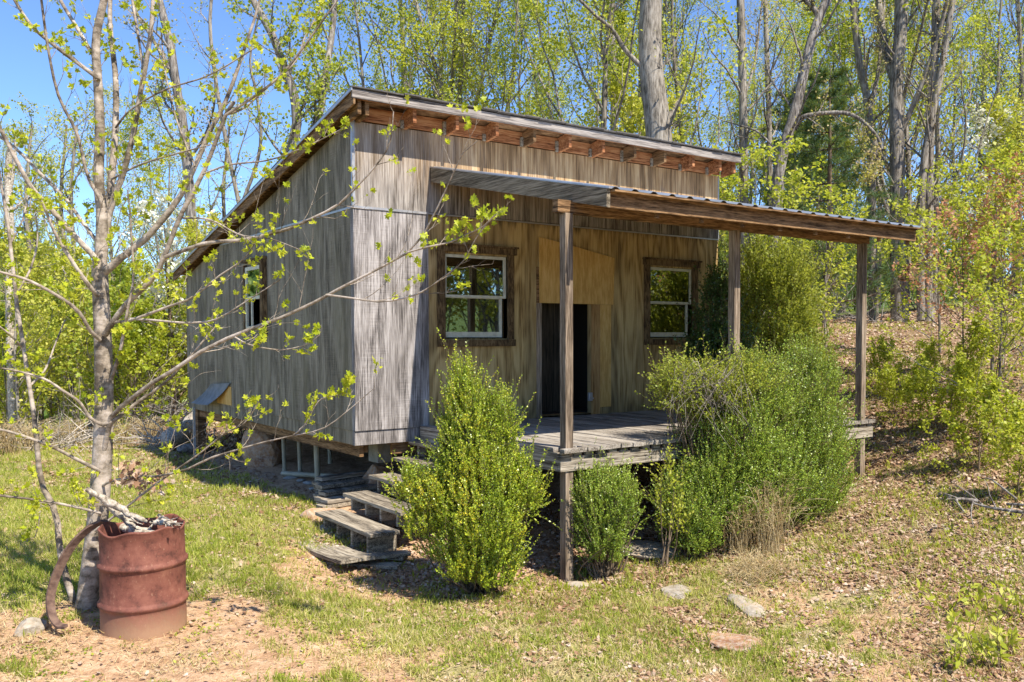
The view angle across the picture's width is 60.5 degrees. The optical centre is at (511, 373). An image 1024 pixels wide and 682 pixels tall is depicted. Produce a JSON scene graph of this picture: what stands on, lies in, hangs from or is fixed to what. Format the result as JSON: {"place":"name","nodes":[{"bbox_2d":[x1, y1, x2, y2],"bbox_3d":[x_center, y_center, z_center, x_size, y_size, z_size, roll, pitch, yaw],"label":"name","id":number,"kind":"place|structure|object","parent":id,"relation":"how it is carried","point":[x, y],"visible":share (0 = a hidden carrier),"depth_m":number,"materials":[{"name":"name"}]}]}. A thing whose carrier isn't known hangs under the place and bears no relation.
{"place":"outdoors","nodes":[
{"label":"outdoors","id":0,"kind":"place"},
{"bbox_2d":[0,294,1023,681],"bbox_3d":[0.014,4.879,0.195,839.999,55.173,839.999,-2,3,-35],"label":"ground","id":1,"kind":"structure","parent":0,"point":[252,644],"depth_m":6.88,"materials":[{"name":"soil"}]},
{"bbox_2d":[0,125,30,436],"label":"woodland tree","id":2,"kind":"object","parent":1,"relation":"on","point":[9,177],"visible":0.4,"depth_m":19.95,"materials":[{"name":"grey plant"}]},
{"bbox_2d":[0,243,68,428],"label":"understory bush","id":3,"kind":"object","parent":1,"relation":"on","point":[29,260],"visible":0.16,"depth_m":22.84,"materials":[{"name":"green plant"}]},
{"bbox_2d":[0,91,73,422],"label":"woodland tree","id":4,"kind":"object","parent":1,"relation":"on","point":[26,224],"visible":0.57,"depth_m":23.95,"materials":[{"name":"green plant"}]},
{"bbox_2d":[0,153,75,602],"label":"sapling","id":5,"kind":"object","parent":1,"relation":"on","point":[59,544],"visible":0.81,"depth_m":6.57,"materials":[{"name":"grey plant"}]},
{"bbox_2d":[0,226,86,441],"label":"understory bush","id":6,"kind":"object","parent":1,"relation":"on","point":[4,248],"visible":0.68,"depth_m":18.48,"materials":[{"name":"green plant"}]},
{"bbox_2d":[11,265,93,435],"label":"understory bush","id":7,"kind":"object","parent":1,"relation":"on","point":[55,324],"visible":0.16,"depth_m":19.96,"materials":[{"name":"green plant"}]},
{"bbox_2d":[15,96,93,427],"bbox_3d":[-13.703,-3.319,26.639,2.783,10.556,3.159,-2,3,-35],"label":"woodland tree","id":8,"kind":"object","parent":1,"relation":"on","point":[65,172],"visible":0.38,"depth_m":26.96,"materials":[{"name":"green plant"}]},
{"bbox_2d":[3,245,115,434],"bbox_3d":[-9.638,-0.550,19.279,2.318,4.646,1.908,1,2,19],"label":"understory bush","id":9,"kind":"object","parent":1,"relation":"on","point":[70,268],"visible":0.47,"depth_m":19.35,"materials":[{"name":"green plant"}]},
{"bbox_2d":[0,397,138,453],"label":"brush pile","id":10,"kind":"object","parent":1,"relation":"on","point":[79,438],"visible":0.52,"depth_m":15.51,"materials":[{"name":"brown wood"}]},
{"bbox_2d":[17,84,127,424],"bbox_3d":[-11.603,-2.975,23.337,2.933,9.374,3.164,-2,3,-35],"label":"woodland tree","id":11,"kind":"object","parent":1,"relation":"on","point":[74,151],"visible":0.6,"depth_m":22.96,"materials":[{"name":"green plant"}]},
{"bbox_2d":[0,415,174,454],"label":"dry grass clump","id":12,"kind":"object","parent":1,"relation":"on","point":[8,448],"visible":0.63,"depth_m":16.34,"materials":[{"name":"plant"}]},
{"bbox_2d":[41,261,154,430],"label":"understory bush","id":13,"kind":"object","parent":1,"relation":"on","point":[121,270],"visible":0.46,"depth_m":18.62,"materials":[{"name":"green plant"}]},
{"bbox_2d":[44,83,162,307],"bbox_3d":[-16.943,-4.838,36.820,4.732,14.909,3.456,-2,1,-43],"label":"woodland tree","id":14,"kind":"object","parent":1,"relation":"on","point":[122,202],"visible":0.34,"depth_m":36.92,"materials":[{"name":"green plant"}]},
{"bbox_2d":[79,285,184,442],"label":"understory bush","id":15,"kind":"object","parent":1,"relation":"on","point":[139,356],"visible":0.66,"depth_m":18.50,"materials":[{"name":"green plant"}]},
{"bbox_2d":[88,275,186,416],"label":"understory bush","id":16,"kind":"object","parent":1,"relation":"on","point":[167,326],"visible":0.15,"depth_m":22.40,"materials":[{"name":"green plant"}]},
{"bbox_2d":[97,513,188,641],"bbox_3d":[-2.570,1.412,6.125,0.592,0.768,0.605,1,3,32],"label":"oil drum","id":17,"kind":"object","parent":1,"relation":"on","point":[143,592],"visible":0.95,"depth_m":5.89,"materials":[{"name":"metal"}]},
{"bbox_2d":[45,519,107,628],"bbox_3d":[-3.010,1.360,6.062,0.244,0.693,0.349,1,3,31],"label":"steel band","id":18,"kind":"object","parent":17,"relation":"attached to","point":[62,561],"visible":1,"depth_m":6.04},
{"bbox_2d":[78,377,209,440],"bbox_3d":[-7.737,0.855,19.117,3.406,1.992,2.703,-1,2,-8],"label":"brush pile","id":19,"kind":"object","parent":1,"relation":"on","point":[171,409],"visible":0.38,"depth_m":18.85,"materials":[{"name":"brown plant"}]},
{"bbox_2d":[85,81,219,391],"bbox_3d":[-15.731,-5.145,39.577,6.618,15.907,5.261,-2,3,-9],"label":"woodland tree","id":20,"kind":"object","parent":1,"relation":"on","point":[158,253],"visible":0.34,"depth_m":39.29,"materials":[{"name":"green plant"}]},
{"bbox_2d":[111,190,214,423],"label":"dogwood tree","id":21,"kind":"object","parent":1,"relation":"on","point":[155,216],"visible":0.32,"depth_m":20.99,"materials":[{"name":"white plant"}]},
{"bbox_2d":[137,99,201,410],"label":"woodland tree","id":22,"kind":"object","parent":1,"relation":"on","point":[169,181],"visible":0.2,"depth_m":46.87,"materials":[{"name":"green plant"}]},
{"bbox_2d":[114,0,247,253],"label":"woodland tree","id":23,"kind":"object","parent":1,"relation":"on","point":[173,71],"visible":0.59,"depth_m":21.91,"materials":[{"name":"grey plant"}]},
{"bbox_2d":[157,215,211,393],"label":"understory bush","id":24,"kind":"object","parent":1,"relation":"on","point":[190,227],"visible":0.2,"depth_m":20.06,"materials":[{"name":"green plant"}]},
{"bbox_2d":[156,101,258,231],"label":"woodland tree","id":25,"kind":"object","parent":1,"relation":"on","point":[223,211],"visible":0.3,"depth_m":29.96,"materials":[{"name":"green plant"}]},
{"bbox_2d":[176,0,278,202],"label":"woodland tree","id":26,"kind":"object","parent":1,"relation":"on","point":[260,131],"visible":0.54,"depth_m":24.94,"materials":[{"name":"grey plant"}]},
{"bbox_2d":[0,0,514,611],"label":"sapling","id":27,"kind":"object","parent":1,"relation":"on","point":[106,416],"visible":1,"depth_m":6.16,"materials":[{"name":"grey plant"}]},
{"bbox_2d":[242,429,281,467],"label":"stone pier","id":28,"kind":"structure","parent":1,"relation":"on","point":[267,454],"depth_m":12.98,"materials":[{"name":"grey stone"}]},
{"bbox_2d":[222,0,360,154],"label":"woodland tree","id":29,"kind":"object","parent":1,"relation":"on","point":[316,91],"visible":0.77,"depth_m":20.95,"materials":[{"name":"green plant"}]},
{"bbox_2d":[264,0,445,162],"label":"woodland tree","id":30,"kind":"object","parent":1,"relation":"on","point":[355,14],"visible":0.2,"depth_m":26.13,"materials":[{"name":"green plant"}]},
{"bbox_2d":[287,440,442,564],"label":"porch steps","id":31,"kind":"structure","parent":1,"relation":"on","point":[375,536],"depth_m":8.85,"materials":[{"name":"wood"}]},
{"bbox_2d":[304,0,502,108],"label":"woodland tree","id":32,"kind":"object","parent":1,"relation":"on","point":[378,41],"visible":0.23,"depth_m":28.55,"materials":[{"name":"green plant"}]},
{"bbox_2d":[388,0,528,110],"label":"woodland tree","id":33,"kind":"object","parent":1,"relation":"on","point":[463,55],"visible":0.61,"depth_m":24.64,"materials":[{"name":"green plant"}]},
{"bbox_2d":[376,0,550,118],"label":"woodland tree","id":34,"kind":"object","parent":1,"relation":"on","point":[455,13],"visible":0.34,"depth_m":24.42,"materials":[{"name":"green plant"}]},
{"bbox_2d":[378,328,555,595],"bbox_3d":[-0.306,0.783,7.420,1.523,2.353,1.297,-2,3,-35],"label":"boxwood","id":35,"kind":"object","parent":1,"relation":"on","point":[458,501],"visible":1,"depth_m":7.25,"materials":[{"name":"green plant"}]},
{"bbox_2d":[396,0,598,126],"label":"woodland tree","id":36,"kind":"object","parent":1,"relation":"on","point":[513,64],"visible":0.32,"depth_m":24.28,"materials":[{"name":"green plant"}]},
{"bbox_2d":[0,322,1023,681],"bbox_3d":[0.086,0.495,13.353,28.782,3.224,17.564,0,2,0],"label":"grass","id":37,"kind":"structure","parent":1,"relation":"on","point":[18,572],"depth_m":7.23,"materials":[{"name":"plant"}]},
{"bbox_2d":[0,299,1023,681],"bbox_3d":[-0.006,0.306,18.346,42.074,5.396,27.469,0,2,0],"label":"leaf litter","id":38,"kind":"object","parent":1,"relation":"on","point":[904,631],"visible":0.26,"depth_m":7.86,"materials":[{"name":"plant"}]},
{"bbox_2d":[0,321,1023,681],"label":"clover","id":39,"kind":"object","parent":1,"relation":"on","point":[362,639],"visible":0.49,"depth_m":6.69,"materials":[{"name":"green plant"}]},
{"bbox_2d":[3,311,1023,681],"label":"ground weeds","id":40,"kind":"object","parent":1,"relation":"on","point":[567,585],"visible":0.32,"depth_m":8.01,"materials":[{"name":"green plant"}]},
{"bbox_2d":[463,0,578,122],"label":"woodland tree","id":41,"kind":"object","parent":1,"relation":"on","point":[521,43],"visible":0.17,"depth_m":33.51,"materials":[{"name":"green plant"}]},
{"bbox_2d":[171,85,921,582],"bbox_3d":[-0.523,-0.633,12.795,6.109,5.028,10.120,-2,3,-35],"label":"cabin","id":42,"kind":"object","parent":1,"relation":"on","point":[595,243],"visible":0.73,"depth_m":10.59,"materials":[{"name":"grey wood"}]},
{"bbox_2d":[241,256,267,335],"bbox_3d":[-3.560,-1.051,12.100,0.075,1.070,0.900,-2,3,-35],"label":"side window","id":43,"kind":"structure","parent":42,"relation":"in","point":[251,271],"depth_m":12.07,"materials":[{"name":"white paint"}]},
{"bbox_2d":[434,242,518,346],"bbox_3d":[-0.424,-0.926,10.462,1.150,1.203,0.150,-2,3,-35],"label":"window","id":44,"kind":"structure","parent":42,"relation":"in","point":[510,252],"depth_m":10.46,"materials":[{"name":"white paint"}]},
{"bbox_2d":[542,303,559,412],"bbox_3d":[0.453,-0.422,11.612,0.058,1.870,0.824,2,3,44],"label":"door","id":45,"kind":"structure","parent":42,"relation":"in","point":[550,311],"depth_m":11.65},
{"bbox_2d":[642,257,702,344],"bbox_3d":[2.227,-1.003,12.323,1.110,1.193,0.150,-2,3,-35],"label":"window","id":46,"kind":"structure","parent":42,"relation":"in","point":[663,287],"depth_m":12.31,"materials":[{"name":"white paint"}]},
{"bbox_2d":[489,0,625,127],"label":"woodland tree","id":47,"kind":"object","parent":1,"relation":"on","point":[535,40],"visible":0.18,"depth_m":32.92,"materials":[{"name":"green plant"}]},
{"bbox_2d":[536,0,629,125],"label":"woodland tree","id":48,"kind":"object","parent":1,"relation":"on","point":[591,62],"visible":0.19,"depth_m":36.97,"materials":[{"name":"green plant"}]},
{"bbox_2d":[566,0,643,133],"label":"woodland tree","id":49,"kind":"object","parent":1,"relation":"on","point":[623,15],"visible":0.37,"depth_m":23.95,"materials":[{"name":"green plant"}]},
{"bbox_2d":[455,0,760,245],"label":"woodland tree","id":50,"kind":"object","parent":1,"relation":"on","point":[604,61],"visible":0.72,"depth_m":20.40,"materials":[{"name":"green plant"}]},
{"bbox_2d":[557,437,667,580],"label":"boxwood","id":51,"kind":"object","parent":1,"relation":"on","point":[608,530],"visible":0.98,"depth_m":8.01,"materials":[{"name":"green plant"}]},
{"bbox_2d":[552,0,722,141],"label":"woodland tree","id":52,"kind":"object","parent":1,"relation":"on","point":[667,20],"visible":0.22,"depth_m":32.95,"materials":[{"name":"green plant"}]},
{"bbox_2d":[579,0,709,140],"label":"woodland tree","id":53,"kind":"object","parent":1,"relation":"on","point":[650,64],"visible":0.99,"depth_m":18.77,"materials":[{"name":"grey plant"}]},
{"bbox_2d":[622,540,683,559],"bbox_3d":[1.327,1.770,8.749,0.843,0.164,0.562,1,3,30],"label":"stone","id":54,"kind":"object","parent":1,"relation":"on","point":[645,549],"visible":0.42,"depth_m":8.60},
{"bbox_2d":[637,421,696,567],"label":"sucker shoot","id":55,"kind":"object","parent":1,"relation":"on","point":[665,556],"visible":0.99,"depth_m":8.19,"materials":[{"name":"green plant"}]},
{"bbox_2d":[608,69,730,192],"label":"understory bush","id":56,"kind":"object","parent":1,"relation":"on","point":[632,104],"visible":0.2,"depth_m":21.00,"materials":[{"name":"green plant"}]},
{"bbox_2d":[592,0,778,236],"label":"woodland tree","id":57,"kind":"object","parent":1,"relation":"on","point":[680,125],"visible":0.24,"depth_m":26.75,"materials":[{"name":"green plant"}]},
{"bbox_2d":[631,439,745,559],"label":"boxwood","id":58,"kind":"object","parent":1,"relation":"on","point":[699,537],"visible":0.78,"depth_m":8.38,"materials":[{"name":"green plant"}]},
{"bbox_2d":[662,0,729,147],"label":"woodland tree","id":59,"kind":"object","parent":1,"relation":"on","point":[686,54],"visible":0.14,"depth_m":36.17,"materials":[{"name":"green plant"}]},
{"bbox_2d":[634,331,804,539],"bbox_3d":[2.054,0.658,8.835,1.623,2.184,1.279,-1,2,-17],"label":"privet shrub","id":60,"kind":"object","parent":1,"relation":"on","point":[699,386],"visible":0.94,"depth_m":8.56,"materials":[{"name":"green plant"}]},
{"bbox_2d":[673,242,769,412],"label":"holly shrub","id":61,"kind":"object","parent":1,"relation":"on","point":[715,293],"visible":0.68,"depth_m":11.00,"materials":[{"name":"green plant"}]},
{"bbox_2d":[707,632,769,652],"bbox_3d":[1.568,1.865,6.096,0.500,0.065,0.352,2,3,38],"label":"stone","id":62,"kind":"object","parent":1,"relation":"on","point":[722,641],"visible":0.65,"depth_m":6.06,"materials":[{"name":"brown stone"}]},
{"bbox_2d":[704,79,773,266],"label":"woodland tree","id":63,"kind":"object","parent":1,"relation":"on","point":[733,116],"visible":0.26,"depth_m":38.11,"materials":[{"name":"green plant"}]},
{"bbox_2d":[705,494,783,559],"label":"dry grass clump","id":64,"kind":"object","parent":1,"relation":"on","point":[741,544],"visible":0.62,"depth_m":8.39,"materials":[{"name":"plant"}]},
{"bbox_2d":[692,0,803,327],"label":"woodland tree","id":65,"kind":"object","parent":1,"relation":"on","point":[742,86],"visible":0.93,"depth_m":23.90,"materials":[{"name":"grey plant"}]},
{"bbox_2d":[654,326,849,545],"bbox_3d":[2.301,0.595,8.900,1.931,2.266,1.681,-2,3,-35],"label":"boxwood","id":66,"kind":"object","parent":1,"relation":"on","point":[764,448],"visible":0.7,"depth_m":8.64,"materials":[{"name":"green plant"}]},
{"bbox_2d":[697,542,841,593],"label":"dry grass clump","id":67,"kind":"object","parent":1,"relation":"on","point":[751,559],"visible":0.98,"depth_m":7.65,"materials":[{"name":"plant"}]},
{"bbox_2d":[747,0,805,205],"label":"woodland tree","id":68,"kind":"object","parent":1,"relation":"on","point":[767,116],"visible":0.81,"depth_m":24.93,"materials":[{"name":"green plant"}]},
{"bbox_2d":[727,476,831,556],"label":"dry grass clump","id":69,"kind":"object","parent":1,"relation":"on","point":[773,529],"visible":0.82,"depth_m":8.35,"materials":[{"name":"plant"}]},
{"bbox_2d":[713,0,849,254],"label":"woodland tree","id":70,"kind":"object","parent":1,"relation":"on","point":[806,29],"visible":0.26,"depth_m":35.53,"materials":[{"name":"green plant"}]},
{"bbox_2d":[714,130,851,324],"bbox_3d":[4.165,-1.732,14.863,2.991,4.721,4.181,-1,2,-20],"label":"understory bush","id":71,"kind":"object","parent":1,"relation":"on","point":[754,157],"visible":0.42,"depth_m":14.41,"materials":[{"name":"green plant"}]},
{"bbox_2d":[716,205,855,395],"bbox_3d":[3.721,-0.728,12.433,2.260,3.273,2.704,0,2,6],"label":"cedar","id":72,"kind":"object","parent":1,"relation":"on","point":[776,279],"visible":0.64,"depth_m":12.16,"materials":[{"name":"green plant"}]},
{"bbox_2d":[688,0,889,317],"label":"woodland tree","id":73,"kind":"object","parent":1,"relation":"on","point":[795,118],"visible":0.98,"depth_m":21.86,"materials":[{"name":"green plant"}]},
{"bbox_2d":[718,84,891,319],"bbox_3d":[8.603,-4.777,25.866,5.370,7.486,5.716,0,2,-2],"label":"pine tree","id":74,"kind":"object","parent":1,"relation":"on","point":[787,107],"visible":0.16,"depth_m":25.49,"materials":[{"name":"green plant"}]},
{"bbox_2d":[737,5,889,308],"bbox_3d":[10.602,-7.004,29.817,4.247,11.269,5.342,-1,3,-28],"label":"woodland tree","id":75,"kind":"object","parent":1,"relation":"on","point":[845,35],"visible":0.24,"depth_m":29.15,"materials":[{"name":"green plant"}]},
{"bbox_2d":[748,319,887,525],"bbox_3d":[3.095,0.484,9.521,1.717,2.147,1.605,-1,3,-24],"label":"boxwood","id":76,"kind":"object","parent":1,"relation":"on","point":[824,411],"visible":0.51,"depth_m":9.29,"materials":[{"name":"green plant"}]},
{"bbox_2d":[752,174,905,346],"bbox_3d":[5.899,-1.865,16.547,3.310,3.737,2.368,-2,3,-45],"label":"understory bush","id":77,"kind":"object","parent":1,"relation":"on","point":[829,264],"visible":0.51,"depth_m":16.48,"materials":[{"name":"green plant"}]},
{"bbox_2d":[722,63,936,323],"bbox_3d":[8.293,-4.502,23.054,5.380,7.045,5.054,1,3,30],"label":"pine tree","id":78,"kind":"object","parent":1,"relation":"on","point":[840,81],"visible":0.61,"depth_m":22.53,"materials":[{"name":"green plant"}]},
{"bbox_2d":[784,0,972,221],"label":"woodland tree","id":79,"kind":"object","parent":1,"relation":"on","point":[910,17],"visible":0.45,"depth_m":27.62,"materials":[{"name":"green plant"}]},
{"bbox_2d":[840,0,925,320],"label":"woodland tree","id":80,"kind":"object","parent":1,"relation":"on","point":[863,75],"visible":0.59,"depth_m":25.91,"materials":[{"name":"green plant"}]},
{"bbox_2d":[811,0,969,309],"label":"woodland tree","id":81,"kind":"object","parent":1,"relation":"on","point":[851,77],"visible":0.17,"depth_m":36.69,"materials":[{"name":"green plant"}]},
{"bbox_2d":[866,334,915,393],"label":"bush","id":82,"kind":"object","parent":1,"relation":"on","point":[884,357],"visible":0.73,"depth_m":12.91,"materials":[{"name":"green plant"}]},
{"bbox_2d":[865,362,917,421],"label":"bush","id":83,"kind":"object","parent":1,"relation":"on","point":[888,379],"visible":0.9,"depth_m":11.78,"materials":[{"name":"green plant"}]},
{"bbox_2d":[848,0,954,321],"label":"woodland tree","id":84,"kind":"object","parent":1,"relation":"on","point":[898,122],"visible":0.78,"depth_m":24.85,"materials":[{"name":"grey plant"}]},
{"bbox_2d":[828,1,982,307],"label":"bare tree","id":85,"kind":"object","parent":1,"relation":"on","point":[885,134],"visible":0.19,"depth_m":35.64,"materials":[{"name":"grey plant"}]},
{"bbox_2d":[870,0,977,320],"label":"woodland tree","id":86,"kind":"object","parent":1,"relation":"on","point":[926,155],"visible":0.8,"depth_m":24.32,"materials":[{"name":"grey plant"}]},
{"bbox_2d":[896,362,956,431],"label":"bush","id":87,"kind":"object","parent":1,"relation":"on","point":[908,390],"visible":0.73,"depth_m":11.06,"materials":[{"name":"green plant"}]},
{"bbox_2d":[849,0,1023,311],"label":"woodland tree","id":88,"kind":"object","parent":1,"relation":"on","point":[938,128],"visible":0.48,"depth_m":28.62,"materials":[{"name":"green plant"}]},
{"bbox_2d":[873,156,1017,352],"bbox_3d":[7.956,-1.978,16.520,2.492,3.934,3.484,-1,2,-12],"label":"understory bush","id":89,"kind":"object","parent":1,"relation":"on","point":[904,211],"visible":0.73,"depth_m":16.48,"materials":[{"name":"green plant"}]},
{"bbox_2d":[868,218,1023,438],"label":"understory bush","id":90,"kind":"object","parent":1,"relation":"on","point":[1005,328],"visible":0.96,"depth_m":10.10,"materials":[{"name":"green plant"}]},
{"bbox_2d":[916,349,993,426],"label":"bush","id":91,"kind":"object","parent":1,"relation":"on","point":[959,366],"visible":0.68,"depth_m":10.68,"materials":[{"name":"green plant"}]},
{"bbox_2d":[892,194,1020,373],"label":"red leaved sapling","id":92,"kind":"object","parent":1,"relation":"on","point":[972,241],"visible":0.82,"depth_m":11.92,"materials":[{"name":"brown plant"}]},
{"bbox_2d":[902,134,1023,371],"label":"understory bush","id":93,"kind":"object","parent":1,"relation":"on","point":[976,187],"visible":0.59,"depth_m":13.15,"materials":[{"name":"green plant"}]},
{"bbox_2d":[910,0,1023,285],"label":"woodland tree","id":94,"kind":"object","parent":1,"relation":"on","point":[979,156],"visible":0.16,"depth_m":46.46,"materials":[{"name":"green plant"}]},
{"bbox_2d":[917,370,1023,472],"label":"bush","id":95,"kind":"object","parent":1,"relation":"on","point":[993,394],"visible":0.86,"depth_m":9.51,"materials":[{"name":"green plant"}]},
{"bbox_2d":[922,0,1023,293],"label":"woodland tree","id":96,"kind":"object","parent":1,"relation":"on","point":[1006,42],"visible":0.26,"depth_m":40.07,"materials":[{"name":"green plant"}]},
{"bbox_2d":[922,151,1023,371],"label":"red leaved sapling","id":97,"kind":"object","parent":1,"relation":"on","point":[1016,205],"visible":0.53,"depth_m":12.99,"materials":[{"name":"brown plant"}]},
{"bbox_2d":[935,312,1011,387],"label":"bush","id":98,"kind":"object","parent":1,"relation":"on","point":[976,338],"visible":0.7,"depth_m":11.83,"materials":[{"name":"green plant"}]},
{"bbox_2d":[927,148,1023,356],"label":"understory bush","id":99,"kind":"object","parent":1,"relation":"on","point":[1008,223],"visible":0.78,"depth_m":11.70,"materials":[{"name":"green plant"}]},
{"bbox_2d":[941,97,1023,302],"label":"dogwood tree","id":100,"kind":"object","parent":1,"relation":"on","point":[980,121],"visible":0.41,"depth_m":29.38,"materials":[{"name":"green plant"}]},
{"bbox_2d":[950,85,1023,296],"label":"understory bush","id":101,"kind":"object","parent":1,"relation":"on","point":[996,115],"visible":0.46,"depth_m":29.30,"materials":[{"name":"green plant"}]},
{"bbox_2d":[959,0,1020,299],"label":"slender tree","id":102,"kind":"object","parent":1,"relation":"on","point":[988,64],"visible":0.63,"depth_m":30.84,"materials":[{"name":"green plant"}]},
{"bbox_2d":[956,0,1023,293],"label":"bare tree","id":103,"kind":"object","parent":1,"relation":"on","point":[1018,27],"visible":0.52,"depth_m":36.40,"materials":[{"name":"grey plant"}]},
{"bbox_2d":[978,396,1023,499],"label":"bush","id":104,"kind":"object","parent":1,"relation":"on","point":[1015,445],"visible":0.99,"depth_m":8.48,"materials":[{"name":"green plant"}]},
{"bbox_2d":[0,324,1023,681],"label":"dry grass","id":105,"kind":"structure","parent":0,"point":[490,628],"depth_m":6.45,"materials":[{"name":"plant"}]},
{"bbox_2d":[0,0,1023,281],"label":"sky","id":106,"kind":"structure","parent":0,"point":[23,69],"materials":[{"name":"blue"}]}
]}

